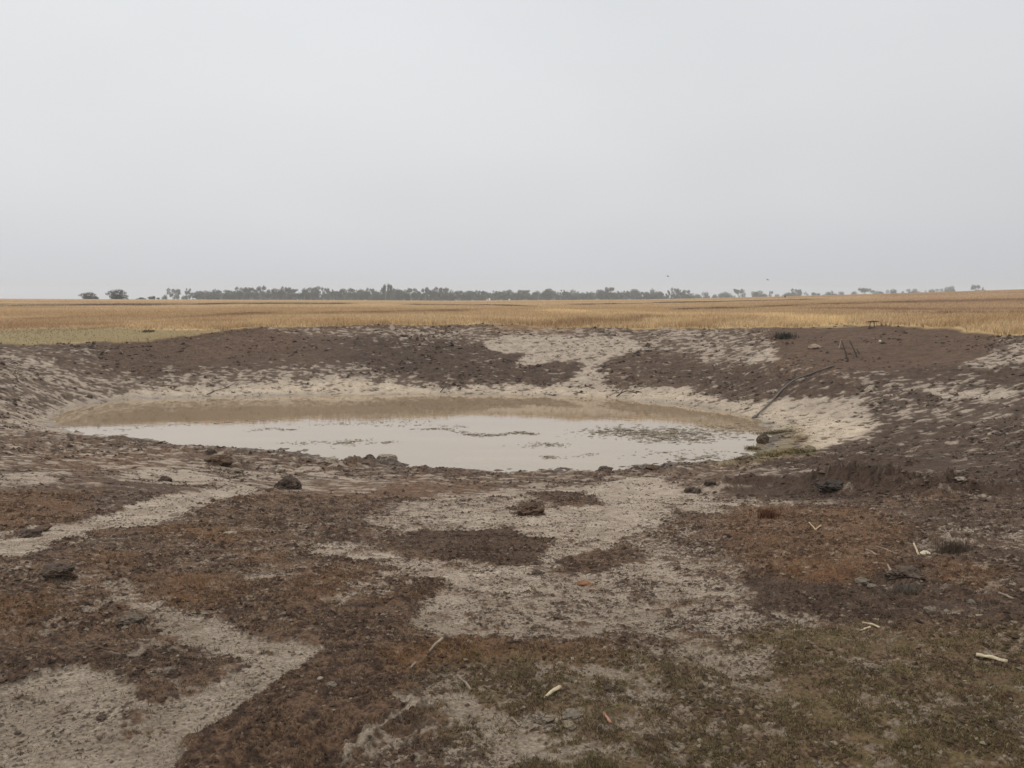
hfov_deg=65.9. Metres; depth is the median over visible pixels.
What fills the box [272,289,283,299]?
gum tree
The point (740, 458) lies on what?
waterweed mat
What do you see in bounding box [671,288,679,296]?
gum tree
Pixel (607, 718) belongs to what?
bark strip
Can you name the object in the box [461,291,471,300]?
gum tree
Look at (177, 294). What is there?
gum tree
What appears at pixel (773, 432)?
waterweed mat
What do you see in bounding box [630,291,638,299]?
gum tree
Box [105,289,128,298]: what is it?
dark bush
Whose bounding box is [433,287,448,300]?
gum tree
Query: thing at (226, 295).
gum tree
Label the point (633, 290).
gum tree
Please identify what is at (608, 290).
gum tree
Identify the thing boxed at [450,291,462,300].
gum tree
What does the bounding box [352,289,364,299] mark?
gum tree
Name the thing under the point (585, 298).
gum tree
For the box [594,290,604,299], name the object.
gum tree
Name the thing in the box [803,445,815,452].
boulder
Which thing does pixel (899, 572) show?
soil clod
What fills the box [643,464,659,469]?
soil clod
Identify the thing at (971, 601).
stone
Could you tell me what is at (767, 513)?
grass tuft
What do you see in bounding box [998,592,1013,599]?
stick
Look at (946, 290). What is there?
gum tree
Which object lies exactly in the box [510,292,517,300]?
gum tree
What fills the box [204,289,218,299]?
gum tree
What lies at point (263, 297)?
gum tree
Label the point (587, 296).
gum tree
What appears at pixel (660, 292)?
gum tree
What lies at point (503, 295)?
gum tree
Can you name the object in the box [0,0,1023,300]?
sky
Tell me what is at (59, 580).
grass tuft
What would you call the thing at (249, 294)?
gum tree
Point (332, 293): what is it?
gum tree
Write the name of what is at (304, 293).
gum tree
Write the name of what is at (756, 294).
gum tree
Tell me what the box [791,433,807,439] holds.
boulder
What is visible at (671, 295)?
gum tree
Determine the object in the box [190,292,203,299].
gum tree
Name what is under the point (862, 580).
stone
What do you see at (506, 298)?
gum tree
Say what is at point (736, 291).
gum tree
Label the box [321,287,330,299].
gum tree
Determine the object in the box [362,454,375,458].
soil clod
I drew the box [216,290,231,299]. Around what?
gum tree
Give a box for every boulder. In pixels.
[756,433,768,443]
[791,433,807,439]
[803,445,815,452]
[807,344,821,348]
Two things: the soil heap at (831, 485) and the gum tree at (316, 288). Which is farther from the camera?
the gum tree at (316, 288)
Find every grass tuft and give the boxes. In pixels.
[45,576,67,584]
[747,506,784,519]
[888,578,922,594]
[924,536,988,554]
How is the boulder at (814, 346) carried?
on the ground at (54, 363)
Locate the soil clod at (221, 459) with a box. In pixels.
[204,454,232,465]
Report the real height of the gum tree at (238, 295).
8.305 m
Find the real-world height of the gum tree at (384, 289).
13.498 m
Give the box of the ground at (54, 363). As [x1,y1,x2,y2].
[0,289,1023,767]
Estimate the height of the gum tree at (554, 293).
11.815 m
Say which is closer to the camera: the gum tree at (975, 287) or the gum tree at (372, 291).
the gum tree at (372, 291)
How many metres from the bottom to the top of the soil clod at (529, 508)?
0.223 m
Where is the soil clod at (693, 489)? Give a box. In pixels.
[684,486,700,493]
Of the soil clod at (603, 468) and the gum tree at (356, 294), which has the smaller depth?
the soil clod at (603, 468)
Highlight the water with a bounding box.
[46,394,774,472]
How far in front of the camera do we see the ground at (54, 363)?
7.29 m
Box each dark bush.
[78,292,96,298]
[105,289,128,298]
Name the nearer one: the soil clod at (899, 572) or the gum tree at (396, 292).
the soil clod at (899, 572)
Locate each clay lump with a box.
[324,457,338,462]
[376,454,397,460]
[562,708,582,719]
[954,477,965,481]
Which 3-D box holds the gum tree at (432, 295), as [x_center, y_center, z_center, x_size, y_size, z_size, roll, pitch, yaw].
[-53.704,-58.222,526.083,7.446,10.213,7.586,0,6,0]
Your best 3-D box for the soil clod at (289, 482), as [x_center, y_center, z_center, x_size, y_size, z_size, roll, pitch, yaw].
[-3.728,1.702,13.147,0.472,0.334,0.463,3,7,27]
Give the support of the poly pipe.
on the ground at (54, 363)
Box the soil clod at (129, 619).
[116,613,146,625]
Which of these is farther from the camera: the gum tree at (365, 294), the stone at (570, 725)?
the gum tree at (365, 294)
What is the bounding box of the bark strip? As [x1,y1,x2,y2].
[603,712,611,723]
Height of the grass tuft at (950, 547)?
0.134 m
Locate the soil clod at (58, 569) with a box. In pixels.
[39,562,75,576]
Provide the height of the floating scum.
0.012 m
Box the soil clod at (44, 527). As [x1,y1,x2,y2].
[35,525,51,530]
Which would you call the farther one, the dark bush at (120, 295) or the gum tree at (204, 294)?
the gum tree at (204, 294)
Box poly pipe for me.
[752,365,833,417]
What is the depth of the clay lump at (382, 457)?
19.22 m
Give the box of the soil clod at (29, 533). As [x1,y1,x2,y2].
[15,528,42,537]
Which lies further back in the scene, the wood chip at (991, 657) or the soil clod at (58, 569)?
the soil clod at (58, 569)
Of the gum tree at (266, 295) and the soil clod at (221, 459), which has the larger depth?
the gum tree at (266, 295)
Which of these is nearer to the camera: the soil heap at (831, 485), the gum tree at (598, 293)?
the soil heap at (831, 485)
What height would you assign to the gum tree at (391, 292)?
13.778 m
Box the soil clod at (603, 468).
[595,466,612,471]
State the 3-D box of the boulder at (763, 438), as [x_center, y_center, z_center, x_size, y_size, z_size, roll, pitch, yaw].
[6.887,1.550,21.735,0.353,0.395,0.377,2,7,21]
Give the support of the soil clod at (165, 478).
on the ground at (54, 363)
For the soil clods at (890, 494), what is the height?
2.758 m
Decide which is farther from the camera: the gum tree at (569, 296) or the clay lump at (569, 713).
the gum tree at (569, 296)
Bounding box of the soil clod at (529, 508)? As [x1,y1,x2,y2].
[517,502,544,515]
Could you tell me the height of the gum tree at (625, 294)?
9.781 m
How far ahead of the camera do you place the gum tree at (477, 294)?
517.14 m
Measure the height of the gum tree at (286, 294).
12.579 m
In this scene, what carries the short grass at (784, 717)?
on the ground at (54, 363)
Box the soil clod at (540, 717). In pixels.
[532,711,554,723]
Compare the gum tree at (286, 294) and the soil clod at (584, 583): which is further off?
the gum tree at (286, 294)
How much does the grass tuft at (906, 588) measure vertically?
0.105 m
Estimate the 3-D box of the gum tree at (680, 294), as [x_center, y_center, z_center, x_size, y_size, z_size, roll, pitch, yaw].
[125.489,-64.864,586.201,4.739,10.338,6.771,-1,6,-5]
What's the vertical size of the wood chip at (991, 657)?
0.018 m
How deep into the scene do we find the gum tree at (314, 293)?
510.14 m
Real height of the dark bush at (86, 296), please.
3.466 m
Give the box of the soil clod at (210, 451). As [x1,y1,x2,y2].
[206,448,216,454]
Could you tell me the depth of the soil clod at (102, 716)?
2.98 m
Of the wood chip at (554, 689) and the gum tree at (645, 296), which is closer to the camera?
the wood chip at (554, 689)
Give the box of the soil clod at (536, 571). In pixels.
[531,569,542,574]
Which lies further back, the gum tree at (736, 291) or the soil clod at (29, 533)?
the gum tree at (736, 291)
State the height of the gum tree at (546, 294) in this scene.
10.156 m
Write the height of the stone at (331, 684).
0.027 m
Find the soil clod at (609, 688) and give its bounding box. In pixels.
[604,684,615,692]
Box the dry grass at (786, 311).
[0,289,1023,343]
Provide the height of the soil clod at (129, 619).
0.062 m
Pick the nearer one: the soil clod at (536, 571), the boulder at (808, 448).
the soil clod at (536, 571)
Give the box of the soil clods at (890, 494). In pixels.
[0,326,1023,587]
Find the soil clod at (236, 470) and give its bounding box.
[227,468,243,473]
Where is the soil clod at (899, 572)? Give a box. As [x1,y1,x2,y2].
[884,566,925,579]
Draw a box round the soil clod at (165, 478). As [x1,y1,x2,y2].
[158,476,172,481]
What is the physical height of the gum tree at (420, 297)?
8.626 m
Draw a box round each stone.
[326,681,336,687]
[563,720,576,730]
[855,577,869,584]
[867,583,877,587]
[923,606,935,611]
[967,599,975,604]
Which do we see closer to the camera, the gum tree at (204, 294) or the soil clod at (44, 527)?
the soil clod at (44, 527)
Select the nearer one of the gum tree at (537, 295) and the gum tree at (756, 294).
the gum tree at (537, 295)
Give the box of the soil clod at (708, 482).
[704,479,715,485]
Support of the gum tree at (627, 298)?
on the ground at (54, 363)
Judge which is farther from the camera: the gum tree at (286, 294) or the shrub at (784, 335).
the gum tree at (286, 294)
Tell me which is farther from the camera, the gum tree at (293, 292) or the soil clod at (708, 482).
the gum tree at (293, 292)
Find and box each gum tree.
[166,288,180,298]
[184,288,190,298]
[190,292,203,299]
[198,290,211,299]
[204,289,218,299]
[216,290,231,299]
[223,291,235,299]
[230,290,243,299]
[235,287,247,298]
[244,287,254,297]
[249,292,259,299]
[252,285,265,297]
[259,292,267,299]
[264,288,276,299]
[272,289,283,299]
[281,286,290,299]
[286,288,298,299]
[298,288,310,299]
[305,286,320,299]
[311,289,320,299]
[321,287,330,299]
[330,293,342,299]
[331,289,336,299]
[334,288,354,299]
[343,292,355,299]
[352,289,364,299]
[360,290,369,299]
[366,287,374,299]
[373,290,384,299]
[381,284,390,299]
[387,284,394,296]
[393,288,402,299]
[399,289,409,299]
[407,288,416,300]
[415,291,423,299]
[421,287,430,298]
[427,290,436,300]
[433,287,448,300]
[446,289,453,300]
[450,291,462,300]
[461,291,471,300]
[474,290,484,299]
[483,292,489,299]
[495,292,507,299]
[498,290,511,299]
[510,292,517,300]
[518,290,531,299]
[531,291,543,299]
[540,290,551,299]
[545,288,555,299]
[557,290,564,299]
[562,291,573,299]
[563,290,574,299]
[582,291,594,299]
[585,291,590,299]
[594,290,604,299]
[605,287,615,299]
[620,291,627,299]
[621,291,629,299]
[630,289,639,299]
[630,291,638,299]
[639,291,649,298]
[650,291,662,298]
[665,290,672,298]
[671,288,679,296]
[677,290,684,298]
[684,293,695,298]
[694,292,705,297]
[720,292,729,297]
[733,289,742,297]
[751,291,767,296]
[791,288,801,295]
[858,288,870,293]
[867,290,882,293]
[906,289,916,292]
[936,286,954,291]
[971,285,980,290]
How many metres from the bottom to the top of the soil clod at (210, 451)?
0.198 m
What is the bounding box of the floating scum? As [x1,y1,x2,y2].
[123,419,767,466]
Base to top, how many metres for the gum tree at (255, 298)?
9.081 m
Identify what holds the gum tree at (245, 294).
on the ground at (54, 363)
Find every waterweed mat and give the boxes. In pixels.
[717,455,765,460]
[744,444,760,449]
[744,447,819,456]
[749,428,795,433]
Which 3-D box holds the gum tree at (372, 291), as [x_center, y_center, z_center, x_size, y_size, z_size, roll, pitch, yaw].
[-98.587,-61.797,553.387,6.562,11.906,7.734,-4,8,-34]
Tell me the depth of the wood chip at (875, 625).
4.09 m
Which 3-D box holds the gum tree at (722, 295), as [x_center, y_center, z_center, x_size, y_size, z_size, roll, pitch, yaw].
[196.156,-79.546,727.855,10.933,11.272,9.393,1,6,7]
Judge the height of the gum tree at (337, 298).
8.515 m
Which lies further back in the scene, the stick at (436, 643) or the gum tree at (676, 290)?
the gum tree at (676, 290)
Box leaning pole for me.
[841,340,848,360]
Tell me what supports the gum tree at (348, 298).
on the ground at (54, 363)
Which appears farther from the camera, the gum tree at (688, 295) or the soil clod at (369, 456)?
the gum tree at (688, 295)
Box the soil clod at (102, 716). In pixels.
[96,713,106,720]
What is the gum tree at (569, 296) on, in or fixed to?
on the ground at (54, 363)
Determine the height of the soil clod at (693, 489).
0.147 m
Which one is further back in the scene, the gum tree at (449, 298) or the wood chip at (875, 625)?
the gum tree at (449, 298)
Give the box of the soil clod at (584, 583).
[577,580,592,585]
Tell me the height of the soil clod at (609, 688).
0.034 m
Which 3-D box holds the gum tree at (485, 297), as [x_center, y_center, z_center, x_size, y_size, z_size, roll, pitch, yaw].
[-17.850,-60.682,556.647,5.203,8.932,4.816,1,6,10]
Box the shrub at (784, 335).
[771,332,798,338]
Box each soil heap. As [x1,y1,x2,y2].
[814,479,844,491]
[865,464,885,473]
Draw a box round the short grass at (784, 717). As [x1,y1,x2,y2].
[0,463,1023,767]
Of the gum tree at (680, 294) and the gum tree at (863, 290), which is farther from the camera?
the gum tree at (863, 290)
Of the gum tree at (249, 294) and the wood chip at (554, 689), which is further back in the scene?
the gum tree at (249, 294)
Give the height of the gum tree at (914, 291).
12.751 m
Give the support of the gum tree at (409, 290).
on the ground at (54, 363)
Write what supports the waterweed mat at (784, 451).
on the ground at (54, 363)
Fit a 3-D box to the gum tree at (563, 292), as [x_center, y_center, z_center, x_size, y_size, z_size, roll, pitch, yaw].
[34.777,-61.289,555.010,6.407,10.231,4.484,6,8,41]
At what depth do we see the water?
24.50 m
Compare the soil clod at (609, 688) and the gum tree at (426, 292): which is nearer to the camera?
the soil clod at (609, 688)
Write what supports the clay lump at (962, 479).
on the ground at (54, 363)
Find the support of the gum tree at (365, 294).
on the ground at (54, 363)
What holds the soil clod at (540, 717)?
on the ground at (54, 363)
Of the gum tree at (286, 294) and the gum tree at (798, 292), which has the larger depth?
the gum tree at (798, 292)
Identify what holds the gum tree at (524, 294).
on the ground at (54, 363)
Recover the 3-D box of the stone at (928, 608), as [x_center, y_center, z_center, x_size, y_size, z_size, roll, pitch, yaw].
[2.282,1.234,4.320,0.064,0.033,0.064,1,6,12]
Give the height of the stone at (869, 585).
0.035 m
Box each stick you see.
[428,637,443,652]
[458,677,471,690]
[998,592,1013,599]
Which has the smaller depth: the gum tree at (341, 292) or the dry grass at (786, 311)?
the dry grass at (786, 311)
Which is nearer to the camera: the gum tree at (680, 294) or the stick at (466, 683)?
the stick at (466, 683)
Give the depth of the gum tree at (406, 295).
498.24 m
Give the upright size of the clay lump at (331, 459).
0.217 m
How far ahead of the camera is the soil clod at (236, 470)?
15.16 m
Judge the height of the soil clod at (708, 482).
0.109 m
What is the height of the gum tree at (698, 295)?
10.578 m
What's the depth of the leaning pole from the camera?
29.63 m
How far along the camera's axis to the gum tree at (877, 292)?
706.83 m
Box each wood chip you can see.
[544,685,561,697]
[862,622,879,627]
[976,653,1007,662]
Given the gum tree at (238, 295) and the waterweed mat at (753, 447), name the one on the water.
the waterweed mat at (753, 447)
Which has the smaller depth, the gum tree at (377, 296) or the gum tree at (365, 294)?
the gum tree at (365, 294)
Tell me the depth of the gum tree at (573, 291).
591.97 m
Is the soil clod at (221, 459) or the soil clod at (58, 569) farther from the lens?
the soil clod at (221, 459)
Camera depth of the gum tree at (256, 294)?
551.49 m
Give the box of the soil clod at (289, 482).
[274,475,301,489]

